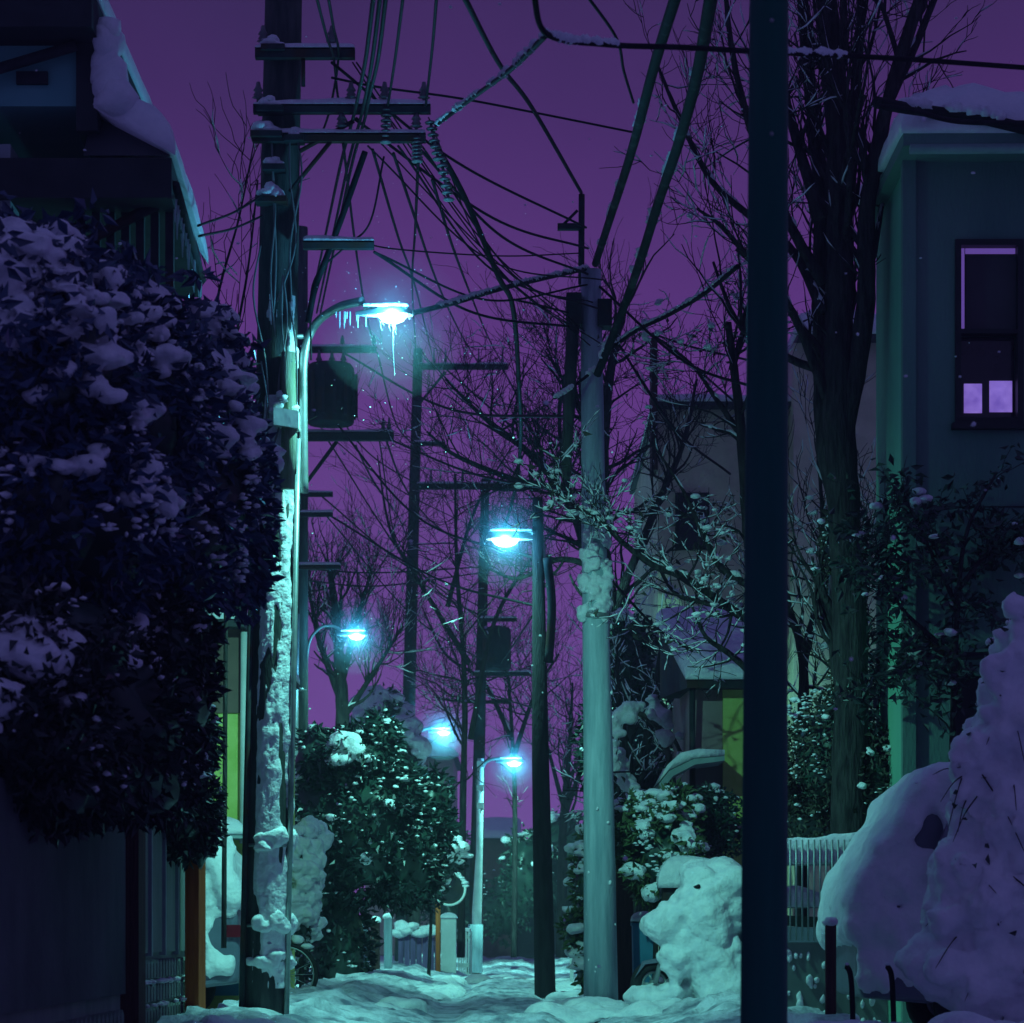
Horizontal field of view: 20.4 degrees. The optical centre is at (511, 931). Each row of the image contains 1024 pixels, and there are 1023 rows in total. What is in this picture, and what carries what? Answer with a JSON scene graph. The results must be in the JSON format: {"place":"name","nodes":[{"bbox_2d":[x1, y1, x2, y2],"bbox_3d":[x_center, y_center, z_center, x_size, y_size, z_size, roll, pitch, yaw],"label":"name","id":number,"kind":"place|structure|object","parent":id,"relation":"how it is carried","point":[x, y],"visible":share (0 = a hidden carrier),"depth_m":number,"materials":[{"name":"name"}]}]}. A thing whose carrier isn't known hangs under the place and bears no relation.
{"place":"outdoors","nodes":[
{"label":"outdoors","id":0,"kind":"place"},
{"bbox_2d":[365,737,460,954],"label":"house","id":1,"kind":"structure","parent":0,"point":[445,755],"depth_m":90.00,"materials":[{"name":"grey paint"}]},
{"bbox_2d":[295,942,533,987],"bbox_3d":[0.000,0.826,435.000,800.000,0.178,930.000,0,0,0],"label":"ground","id":2,"kind":"structure","parent":0,"point":[381,961],"depth_m":79.16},
{"bbox_2d":[0,777,125,1022],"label":"garden wall","id":3,"kind":"structure","parent":2,"relation":"on","point":[62,934],"depth_m":13.62,"materials":[{"name":"concrete"}]},
{"bbox_2d":[0,0,207,296],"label":"house","id":4,"kind":"structure","parent":2,"relation":"on","point":[72,97],"depth_m":17.15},
{"bbox_2d":[0,574,232,848],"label":"evergreen shrub","id":5,"kind":"object","parent":2,"relation":"on","point":[118,730],"visible":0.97,"depth_m":12.72,"materials":[{"name":"green plant"}]},
{"bbox_2d":[120,820,145,1022],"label":"gate post","id":6,"kind":"object","parent":2,"relation":"on","point":[133,1003],"depth_m":16.00,"materials":[{"name":"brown wood"}]},
{"bbox_2d":[0,187,286,629],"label":"evergreen hedge","id":7,"kind":"object","parent":2,"relation":"on","point":[140,450],"visible":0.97,"depth_m":13.23,"materials":[{"name":"green plant"}]},
{"bbox_2d":[146,825,186,1022],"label":"garden fence","id":8,"kind":"object","parent":2,"relation":"on","point":[165,938],"visible":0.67,"depth_m":17.66,"materials":[{"name":"metal"}]},
{"bbox_2d":[155,704,230,872],"bbox_3d":[-2.105,-0.989,17.792,0.662,1.227,1.749,0,0,0],"label":"ivy clump","id":9,"kind":"object","parent":8,"relation":"attached to","point":[198,832],"visible":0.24,"depth_m":17.86,"materials":[{"name":"green plant"}]},
{"bbox_2d":[185,861,205,1011],"bbox_3d":[-2.071,0.130,18.600,0.129,1.440,0.140,0,0,0],"label":"wooden post","id":10,"kind":"object","parent":2,"relation":"on","point":[195,936],"visible":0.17,"depth_m":18.56,"materials":[{"name":"orange wood"}]},
{"bbox_2d":[206,836,241,1008],"bbox_3d":[-3.939,-0.086,23.916,3.520,1.663,1.708,0,0,0],"label":"parked car","id":11,"kind":"object","parent":2,"relation":"on","point":[222,966],"visible":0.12,"depth_m":23.17,"materials":[{"name":"white paint"}]},
{"bbox_2d":[199,1014,274,1022],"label":"snow bank","id":12,"kind":"structure","parent":2,"relation":"on","point":[223,1018],"depth_m":16.49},
{"bbox_2d":[189,72,316,947],"bbox_3d":[-2.013,-3.329,21.552,0.984,6.916,1.317,0,0,-21],"label":"bare tree","id":13,"kind":"object","parent":2,"relation":"on","point":[224,850],"visible":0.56,"depth_m":21.49,"materials":[{"name":"brown plant"}]},
{"bbox_2d":[207,608,299,1008],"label":"house","id":14,"kind":"structure","parent":2,"relation":"on","point":[237,651],"depth_m":24.98,"materials":[{"name":"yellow paint"}]},
{"bbox_2d":[291,815,333,987],"bbox_3d":[-2.233,-0.255,30.092,0.680,1.969,1.170,0,0,0],"label":"snowy shrub","id":15,"kind":"object","parent":2,"relation":"on","point":[314,844],"visible":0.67,"depth_m":29.75,"materials":[{"name":"snow"}]},
{"bbox_2d":[295,226,393,982],"bbox_3d":[-2.427,-4.573,39.734,1.547,10.641,0.831,0,0,0],"label":"utility pole","id":16,"kind":"object","parent":2,"relation":"on","point":[329,403],"visible":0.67,"depth_m":39.76,"materials":[{"name":"concrete"}]},
{"bbox_2d":[336,424,531,558],"bbox_3d":[-1.067,-5.776,36.288,0.230,3.088,8.046,0,0,-21],"label":"overhead cable","id":17,"kind":"object","parent":16,"relation":"attached to","point":[406,507],"visible":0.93,"depth_m":36.99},
{"bbox_2d":[345,353,580,418],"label":"overhead cable","id":18,"kind":"object","parent":16,"relation":"attached to","point":[489,415],"visible":0.91,"depth_m":31.25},
{"bbox_2d":[239,0,454,1014],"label":"utility pole","id":19,"kind":"object","parent":2,"relation":"on","point":[270,839],"visible":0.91,"depth_m":19.85,"materials":[{"name":"concrete"}]},
{"bbox_2d":[305,150,367,322],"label":"overhead cable","id":20,"kind":"object","parent":19,"relation":"attached to","point":[338,226],"visible":1,"depth_m":19.78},
{"bbox_2d":[316,0,375,273],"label":"overhead cable","id":21,"kind":"object","parent":19,"relation":"attached to","point":[369,28],"visible":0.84,"depth_m":17.75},
{"bbox_2d":[316,0,381,313],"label":"overhead cable","id":22,"kind":"object","parent":19,"relation":"attached to","point":[376,27],"visible":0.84,"depth_m":18.02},
{"bbox_2d":[320,0,387,312],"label":"overhead cable","id":23,"kind":"object","parent":19,"relation":"attached to","point":[382,27],"visible":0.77,"depth_m":17.88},
{"bbox_2d":[299,297,412,493],"bbox_3d":[-1.120,-3.731,19.755,0.898,1.303,0.281,0,0,25],"label":"street lamp","id":24,"kind":"object","parent":19,"relation":"attached to","point":[390,310],"visible":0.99,"depth_m":19.97,"materials":[{"name":"metal"}]},
{"bbox_2d":[342,143,375,351],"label":"overhead cable","id":25,"kind":"object","parent":19,"relation":"attached to","point":[347,182],"visible":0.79,"depth_m":23.61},
{"bbox_2d":[411,163,419,366],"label":"overhead cable","id":26,"kind":"object","parent":19,"relation":"attached to","point":[416,198],"visible":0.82,"depth_m":27.37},
{"bbox_2d":[330,61,586,228],"bbox_3d":[-0.335,-6.189,22.714,0.107,0.308,6.111,0,0,18],"label":"overhead cable","id":27,"kind":"object","parent":19,"relation":"attached to","point":[335,65],"visible":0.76,"depth_m":23.00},
{"bbox_2d":[354,118,588,249],"bbox_3d":[-0.156,-5.876,22.683,0.141,0.558,6.073,0,0,17],"label":"overhead cable","id":28,"kind":"object","parent":19,"relation":"attached to","point":[477,208],"visible":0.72,"depth_m":22.51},
{"bbox_2d":[373,251,571,327],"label":"overhead cable","id":29,"kind":"object","parent":19,"relation":"attached to","point":[444,298],"visible":0.92,"depth_m":22.16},
{"bbox_2d":[432,142,522,545],"bbox_3d":[-0.129,-5.386,30.893,0.537,0.667,22.212,0,0,1],"label":"overhead cable","id":30,"kind":"object","parent":19,"relation":"attached to","point":[468,205],"visible":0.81,"depth_m":22.72,"materials":[{"name":"rubber"}]},
{"bbox_2d":[374,251,587,301],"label":"overhead cable","id":31,"kind":"object","parent":19,"relation":"attached to","point":[446,287],"visible":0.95,"depth_m":22.58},
{"bbox_2d":[331,77,631,132],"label":"overhead cable","id":32,"kind":"object","parent":19,"relation":"attached to","point":[476,101],"visible":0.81,"depth_m":21.24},
{"bbox_2d":[367,145,605,280],"bbox_3d":[-0.144,-5.595,22.670,0.141,0.492,5.991,0,0,18],"label":"overhead cable","id":33,"kind":"object","parent":19,"relation":"attached to","point":[408,187],"visible":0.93,"depth_m":21.88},
{"bbox_2d":[433,28,550,126],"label":"overhead cable","id":34,"kind":"object","parent":19,"relation":"attached to","point":[523,55],"visible":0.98,"depth_m":15.59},
{"bbox_2d":[532,0,1023,69],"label":"overhead cable","id":35,"kind":"object","parent":34,"relation":"attached to","point":[565,38],"visible":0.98,"depth_m":13.68,"materials":[{"name":"rubber"}]},
{"bbox_2d":[388,117,599,343],"bbox_3d":[-0.041,-5.421,22.651,0.024,0.495,5.934,0,0,16],"label":"overhead cable","id":36,"kind":"object","parent":19,"relation":"attached to","point":[514,285],"visible":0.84,"depth_m":22.43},
{"bbox_2d":[397,145,600,309],"bbox_3d":[-0.090,-5.433,22.676,0.211,0.294,5.919,0,0,16],"label":"overhead cable","id":37,"kind":"object","parent":19,"relation":"attached to","point":[442,211],"visible":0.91,"depth_m":21.84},
{"bbox_2d":[421,148,588,274],"bbox_3d":[-0.014,-5.685,22.709,0.092,0.462,5.959,0,0,13],"label":"overhead cable","id":38,"kind":"object","parent":19,"relation":"attached to","point":[497,232],"visible":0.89,"depth_m":22.69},
{"bbox_2d":[295,703,463,984],"bbox_3d":[-1.709,-0.825,35.156,2.213,3.991,2.050,0,0,0],"label":"evergreen tree","id":39,"kind":"object","parent":2,"relation":"on","point":[384,802],"visible":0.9,"depth_m":34.65,"materials":[{"name":"green plant"}]},
{"bbox_2d":[308,463,454,729],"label":"bare tree","id":40,"kind":"object","parent":2,"relation":"on","point":[341,663],"visible":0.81,"depth_m":43.94,"materials":[{"name":"brown plant"}]},
{"bbox_2d":[383,913,393,968],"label":"gate pillar","id":41,"kind":"structure","parent":2,"relation":"on","point":[387,917],"depth_m":40.00,"materials":[{"name":"concrete"}]},
{"bbox_2d":[348,682,431,925],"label":"evergreen tree","id":42,"kind":"object","parent":2,"relation":"on","point":[419,747],"visible":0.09,"depth_m":53.55,"materials":[{"name":"green plant"}]},
{"bbox_2d":[375,995,427,1013],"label":"snow bank","id":43,"kind":"structure","parent":2,"relation":"on","point":[405,1003],"depth_m":25.54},
{"bbox_2d":[416,975,465,1000],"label":"snow bank","id":44,"kind":"structure","parent":2,"relation":"on","point":[446,992],"depth_m":33.11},
{"bbox_2d":[441,912,457,972],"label":"gate pillar","id":45,"kind":"structure","parent":2,"relation":"on","point":[448,942],"depth_m":46.00,"materials":[{"name":"white paint"}]},
{"bbox_2d":[394,348,507,960],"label":"utility pole","id":46,"kind":"object","parent":2,"relation":"on","point":[406,683],"visible":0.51,"depth_m":59.89,"materials":[{"name":"concrete"}]},
{"bbox_2d":[371,148,434,363],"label":"overhead cable","id":47,"kind":"object","parent":46,"relation":"attached to","point":[387,200],"visible":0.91,"depth_m":23.32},
{"bbox_2d":[392,152,478,363],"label":"overhead cable","id":48,"kind":"object","parent":46,"relation":"attached to","point":[410,205],"visible":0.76,"depth_m":23.88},
{"bbox_2d":[431,178,501,362],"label":"overhead cable","id":49,"kind":"object","parent":46,"relation":"attached to","point":[445,223],"visible":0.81,"depth_m":23.99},
{"bbox_2d":[482,817,568,957],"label":"house","id":50,"kind":"structure","parent":2,"relation":"on","point":[496,829],"depth_m":80.00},
{"bbox_2d":[545,980,583,1004],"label":"snow bank","id":51,"kind":"structure","parent":2,"relation":"on","point":[566,989],"depth_m":31.90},
{"bbox_2d":[524,996,680,1022],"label":"snow bank","id":52,"kind":"structure","parent":2,"relation":"on","point":[589,1009],"depth_m":23.60,"materials":[{"name":"snow"}]},
{"bbox_2d":[616,861,632,1000],"bbox_3d":[1.071,0.029,27.075,0.180,1.642,0.190,0,0,0],"label":"gate post","id":53,"kind":"object","parent":2,"relation":"on","point":[624,907],"visible":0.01,"depth_m":27.00,"materials":[{"name":"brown wood"}]},
{"bbox_2d":[502,141,827,698],"bbox_3d":[1.452,-3.125,24.893,3.110,7.883,2.294,0,0,0],"label":"garden tree","id":54,"kind":"object","parent":2,"relation":"on","point":[706,595],"visible":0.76,"depth_m":24.95,"materials":[{"name":"brown plant"}]},
{"bbox_2d":[654,606,743,865],"bbox_3d":[1.927,-1.314,29.040,1.073,4.128,3.920,0,0,0],"label":"porch","id":55,"kind":"object","parent":2,"relation":"on","point":[711,742],"visible":0.47,"depth_m":28.00,"materials":[{"name":"grey paint"}]},
{"bbox_2d":[629,309,875,950],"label":"house","id":56,"kind":"structure","parent":2,"relation":"on","point":[711,477],"depth_m":35.98,"materials":[{"name":"grey paint"}]},
{"bbox_2d":[675,493,708,549],"bbox_3d":[2.280,-5.184,35.977,0.432,0.720,0.035,0,0,0],"label":"window","id":57,"kind":"structure","parent":56,"relation":"in","point":[691,532],"depth_m":35.98,"materials":[{"name":"black glass"}]},
{"bbox_2d":[740,0,787,1022],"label":"steel pole","id":58,"kind":"object","parent":2,"relation":"on","point":[764,944],"visible":1,"depth_m":10.23,"materials":[{"name":"metal"}]},
{"bbox_2d":[680,340,875,926],"bbox_3d":[2.786,-2.580,26.177,2.089,5.647,1.381,0,0,-26],"label":"young tree","id":59,"kind":"object","parent":2,"relation":"on","point":[804,685],"visible":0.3,"depth_m":25.95,"materials":[{"name":"brown plant"}]},
{"bbox_2d":[710,432,875,688],"bbox_3d":[2.799,-2.157,24.893,2.273,4.781,1.600,0,0,0],"label":"young tree","id":60,"kind":"object","parent":2,"relation":"on","point":[811,513],"visible":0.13,"depth_m":24.91,"materials":[{"name":"brown plant"}]},
{"bbox_2d":[599,0,996,869],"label":"bare tree","id":61,"kind":"object","parent":2,"relation":"on","point":[839,288],"visible":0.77,"depth_m":22.50,"materials":[{"name":"brown plant"}]},
{"bbox_2d":[788,502,891,837],"bbox_3d":[2.556,-2.057,23.181,0.999,3.059,1.828,0,0,-22],"label":"ivy shrub","id":62,"kind":"object","parent":61,"relation":"attached to","point":[809,793],"visible":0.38,"depth_m":22.96,"materials":[{"name":"green plant"}]},
{"bbox_2d":[822,917,837,1014],"bbox_3d":[2.014,0.380,17.996,0.107,0.941,0.119,0,0,0],"label":"gate post","id":63,"kind":"object","parent":2,"relation":"on","point":[830,923],"visible":1,"depth_m":17.97,"materials":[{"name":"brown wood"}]},
{"bbox_2d":[787,942,886,1022],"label":"wall","id":64,"kind":"structure","parent":2,"relation":"on","point":[806,973],"depth_m":20.35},
{"bbox_2d":[788,832,855,940],"bbox_3d":[2.227,-0.328,20.391,0.918,0.791,0.138,0,0,0],"label":"railing","id":65,"kind":"object","parent":64,"relation":"on","point":[827,850],"visible":0.25,"depth_m":20.34,"materials":[{"name":"metal"}]},
{"bbox_2d":[806,1011,1023,1022],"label":"snow bank","id":66,"kind":"structure","parent":2,"relation":"on","point":[960,1017],"depth_m":15.20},
{"bbox_2d":[858,83,1023,1022],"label":"house","id":67,"kind":"structure","parent":2,"relation":"on","point":[953,222],"depth_m":21.50,"materials":[{"name":"paint"}]},
{"bbox_2d":[790,442,1023,761],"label":"climbing shrub","id":68,"kind":"object","parent":67,"relation":"attached to","point":[913,659],"visible":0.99,"depth_m":20.95,"materials":[{"name":"green plant"}]},
{"bbox_2d":[872,94,1023,134],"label":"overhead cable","id":69,"kind":"object","parent":67,"relation":"attached to","point":[957,109],"visible":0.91,"depth_m":20.95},
{"bbox_2d":[956,677,980,735],"bbox_3d":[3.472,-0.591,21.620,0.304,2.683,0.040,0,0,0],"label":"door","id":70,"kind":"structure","parent":67,"relation":"in","point":[969,693],"depth_m":21.60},
{"bbox_2d":[955,239,1023,421],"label":"window","id":71,"kind":"structure","parent":67,"relation":"in","point":[984,392],"depth_m":21.56,"materials":[{"name":"black glass"}]},
{"bbox_2d":[894,592,1023,1022],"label":"snowy bush","id":72,"kind":"object","parent":2,"relation":"on","point":[962,949],"visible":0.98,"depth_m":15.97,"materials":[{"name":"snow"}]},
{"bbox_2d":[1,2,1020,967],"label":"falling snow","id":73,"kind":"structure","parent":0,"point":[545,402],"depth_m":17.88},
{"bbox_2d":[157,949,901,1022],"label":"road","id":74,"kind":"structure","parent":0,"point":[348,998],"depth_m":23.64,"materials":[{"name":"snow"}]},
{"bbox_2d":[290,935,318,987],"bbox_3d":[-2.622,0.209,27.500,1.504,1.045,0.536,0,0,0],"label":"bicycle","id":75,"kind":"object","parent":74,"relation":"on","point":[297,940],"visible":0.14,"depth_m":27.48,"materials":[{"name":"rubber"}]},
{"bbox_2d":[392,920,441,970],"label":"board fence","id":76,"kind":"object","parent":74,"relation":"on","point":[412,937],"visible":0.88,"depth_m":45.00,"materials":[{"name":"wood"}]},
{"bbox_2d":[414,831,473,975],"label":"snowy shrub","id":77,"kind":"object","parent":74,"relation":"on","point":[462,855],"visible":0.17,"depth_m":40.87,"materials":[{"name":"green plant"}]},
{"bbox_2d":[436,872,468,971],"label":"traffic mirror","id":78,"kind":"object","parent":74,"relation":"on","point":[456,894],"visible":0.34,"depth_m":43.95,"materials":[{"name":"grey metal"}]},
{"bbox_2d":[309,367,619,957],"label":"bare tree","id":79,"kind":"object","parent":74,"relation":"on","point":[464,681],"visible":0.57,"depth_m":46.96,"materials":[{"name":"brown plant"}]},
{"bbox_2d":[360,538,582,957],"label":"bare tree","id":80,"kind":"object","parent":74,"relation":"on","point":[509,732],"visible":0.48,"depth_m":51.97,"materials":[{"name":"brown plant"}]},
{"bbox_2d":[417,470,530,973],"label":"utility pole","id":81,"kind":"object","parent":74,"relation":"on","point":[499,651],"visible":0.52,"depth_m":49.90,"materials":[{"name":"concrete"}]},
{"bbox_2d":[468,757,523,972],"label":"street lamp","id":82,"kind":"object","parent":74,"relation":"on","point":[476,926],"visible":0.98,"depth_m":49.34,"materials":[{"name":"metal"}]},
{"bbox_2d":[421,805,583,952],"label":"evergreen tree","id":83,"kind":"object","parent":74,"relation":"on","point":[498,919],"visible":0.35,"depth_m":67.39,"materials":[{"name":"green plant"}]},
{"bbox_2d":[432,974,576,987],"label":"snow bank","id":84,"kind":"structure","parent":74,"relation":"on","point":[474,978],"depth_m":42.00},
{"bbox_2d":[341,164,744,868],"bbox_3d":[0.573,-4.157,33.980,5.166,9.858,4.188,0,0,0],"label":"bare tree","id":85,"kind":"object","parent":74,"relation":"on","point":[533,440],"visible":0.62,"depth_m":33.95,"materials":[{"name":"brown plant"}]},
{"bbox_2d":[503,631,582,957],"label":"bare tree","id":86,"kind":"object","parent":74,"relation":"on","point":[566,766],"visible":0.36,"depth_m":57.92,"materials":[{"name":"brown plant"}]},
{"bbox_2d":[532,497,555,997],"bbox_3d":[0.365,-2.095,32.487,0.276,5.712,0.275,0,0,0],"label":"utility pole","id":87,"kind":"object","parent":74,"relation":"on","point":[544,949],"visible":0.97,"depth_m":32.42,"materials":[{"name":"concrete"}]},
{"bbox_2d":[331,517,531,605],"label":"overhead cable","id":88,"kind":"object","parent":87,"relation":"attached to","point":[434,577],"visible":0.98,"depth_m":36.08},
{"bbox_2d":[486,528,545,576],"bbox_3d":[0.048,-4.156,32.500,0.684,0.908,0.298,0,0,0],"label":"street lamp","id":89,"kind":"object","parent":87,"relation":"attached to","point":[499,534],"visible":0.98,"depth_m":32.43,"materials":[{"name":"metal"}]},
{"bbox_2d":[553,822,583,995],"bbox_3d":[0.765,-0.210,29.978,0.668,1.894,0.813,0,0,0],"label":"leafy shrub","id":90,"kind":"object","parent":74,"relation":"on","point":[571,926],"visible":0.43,"depth_m":29.83,"materials":[{"name":"green plant"}]},
{"bbox_2d":[557,194,617,999],"bbox_3d":[0.684,-2.922,25.593,0.549,7.417,0.331,0,0,0],"label":"utility pole","id":91,"kind":"object","parent":74,"relation":"on","point":[595,578],"visible":0.91,"depth_m":25.50,"materials":[{"name":"concrete"}]},
{"bbox_2d":[413,264,589,315],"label":"overhead cable","id":92,"kind":"object","parent":91,"relation":"attached to","point":[460,299],"visible":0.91,"depth_m":22.44,"materials":[{"name":"rubber"}]},
{"bbox_2d":[463,0,582,193],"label":"overhead cable","id":93,"kind":"object","parent":91,"relation":"attached to","point":[478,25],"visible":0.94,"depth_m":19.60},
{"bbox_2d":[592,0,680,266],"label":"overhead cable","id":94,"kind":"object","parent":91,"relation":"attached to","point":[668,19],"visible":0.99,"depth_m":19.28,"materials":[{"name":"rubber"}]},
{"bbox_2d":[593,0,717,376],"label":"overhead cable","id":95,"kind":"object","parent":91,"relation":"attached to","point":[670,164],"visible":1,"depth_m":20.40,"materials":[{"name":"rubber"}]},
{"bbox_2d":[609,330,730,474],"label":"overhead cable","id":96,"kind":"object","parent":91,"relation":"attached to","point":[670,422],"visible":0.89,"depth_m":26.82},
{"bbox_2d":[599,285,745,385],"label":"overhead cable","id":97,"kind":"object","parent":91,"relation":"attached to","point":[663,345],"visible":0.89,"depth_m":24.20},
{"bbox_2d":[612,264,739,349],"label":"overhead cable","id":98,"kind":"object","parent":91,"relation":"attached to","point":[714,284],"visible":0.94,"depth_m":24.10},
{"bbox_2d":[552,572,684,911],"bbox_3d":[1.423,-1.712,30.983,2.007,5.038,2.039,0,0,0],"label":"bare tree","id":99,"kind":"object","parent":74,"relation":"on","point":[645,781],"visible":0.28,"depth_m":30.96,"materials":[{"name":"brown plant"}]},
{"bbox_2d":[569,601,673,913],"bbox_3d":[1.452,-1.522,33.260,1.574,4.650,1.931,0,0,0],"label":"evergreen tree","id":100,"kind":"object","parent":74,"relation":"on","point":[645,657],"visible":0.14,"depth_m":32.64,"materials":[{"name":"green plant"}]},
{"bbox_2d":[630,911,652,982],"bbox_3d":[1.224,0.281,26.600,0.220,0.937,0.360,0,0,0],"label":"recycling bin","id":101,"kind":"object","parent":74,"relation":"on","point":[642,946],"visible":0.48,"depth_m":26.44,"materials":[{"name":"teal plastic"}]},
{"bbox_2d":[612,694,683,976],"bbox_3d":[1.251,-0.974,28.833,0.926,2.882,0.943,0,0,29],"label":"snowy shrub","id":102,"kind":"object","parent":74,"relation":"on","point":[656,714],"visible":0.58,"depth_m":28.77,"materials":[{"name":"snow"}]},
{"bbox_2d":[614,777,712,977],"bbox_3d":[1.322,-0.332,25.993,1.026,2.190,1.023,0,0,0],"label":"leafy shrub","id":103,"kind":"object","parent":74,"relation":"on","point":[655,829],"visible":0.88,"depth_m":25.75,"materials":[{"name":"green plant"}]},
{"bbox_2d":[615,780,741,877],"bbox_3d":[1.576,-0.855,27.179,0.918,1.157,1.568,0,0,-40],"label":"evergreen shrub","id":104,"kind":"object","parent":74,"relation":"on","point":[722,827],"visible":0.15,"depth_m":26.72,"materials":[{"name":"green plant"}]},
{"bbox_2d":[656,855,708,900],"bbox_3d":[1.643,0.035,25.570,0.677,1.429,0.460,0,0,0],"label":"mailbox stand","id":105,"kind":"object","parent":74,"relation":"on","point":[668,880],"visible":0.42,"depth_m":25.38,"materials":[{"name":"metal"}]},
{"bbox_2d":[623,856,817,1004],"bbox_3d":[1.834,0.031,24.373,1.771,1.352,0.751,0,0,0],"label":"snow pile","id":106,"kind":"object","parent":74,"relation":"on","point":[691,927],"visible":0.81,"depth_m":24.12,"materials":[{"name":"snow"}]},
{"bbox_2d":[109,0,1023,914],"label":"sky","id":107,"kind":"structure","parent":0,"point":[172,45],"materials":[{"name":"purple"}]},
{"bbox_2d":[816,762,951,1022],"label":"bush","id":108,"kind":"object","parent":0,"point":[874,907],"visible":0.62,"depth_m":18.16,"materials":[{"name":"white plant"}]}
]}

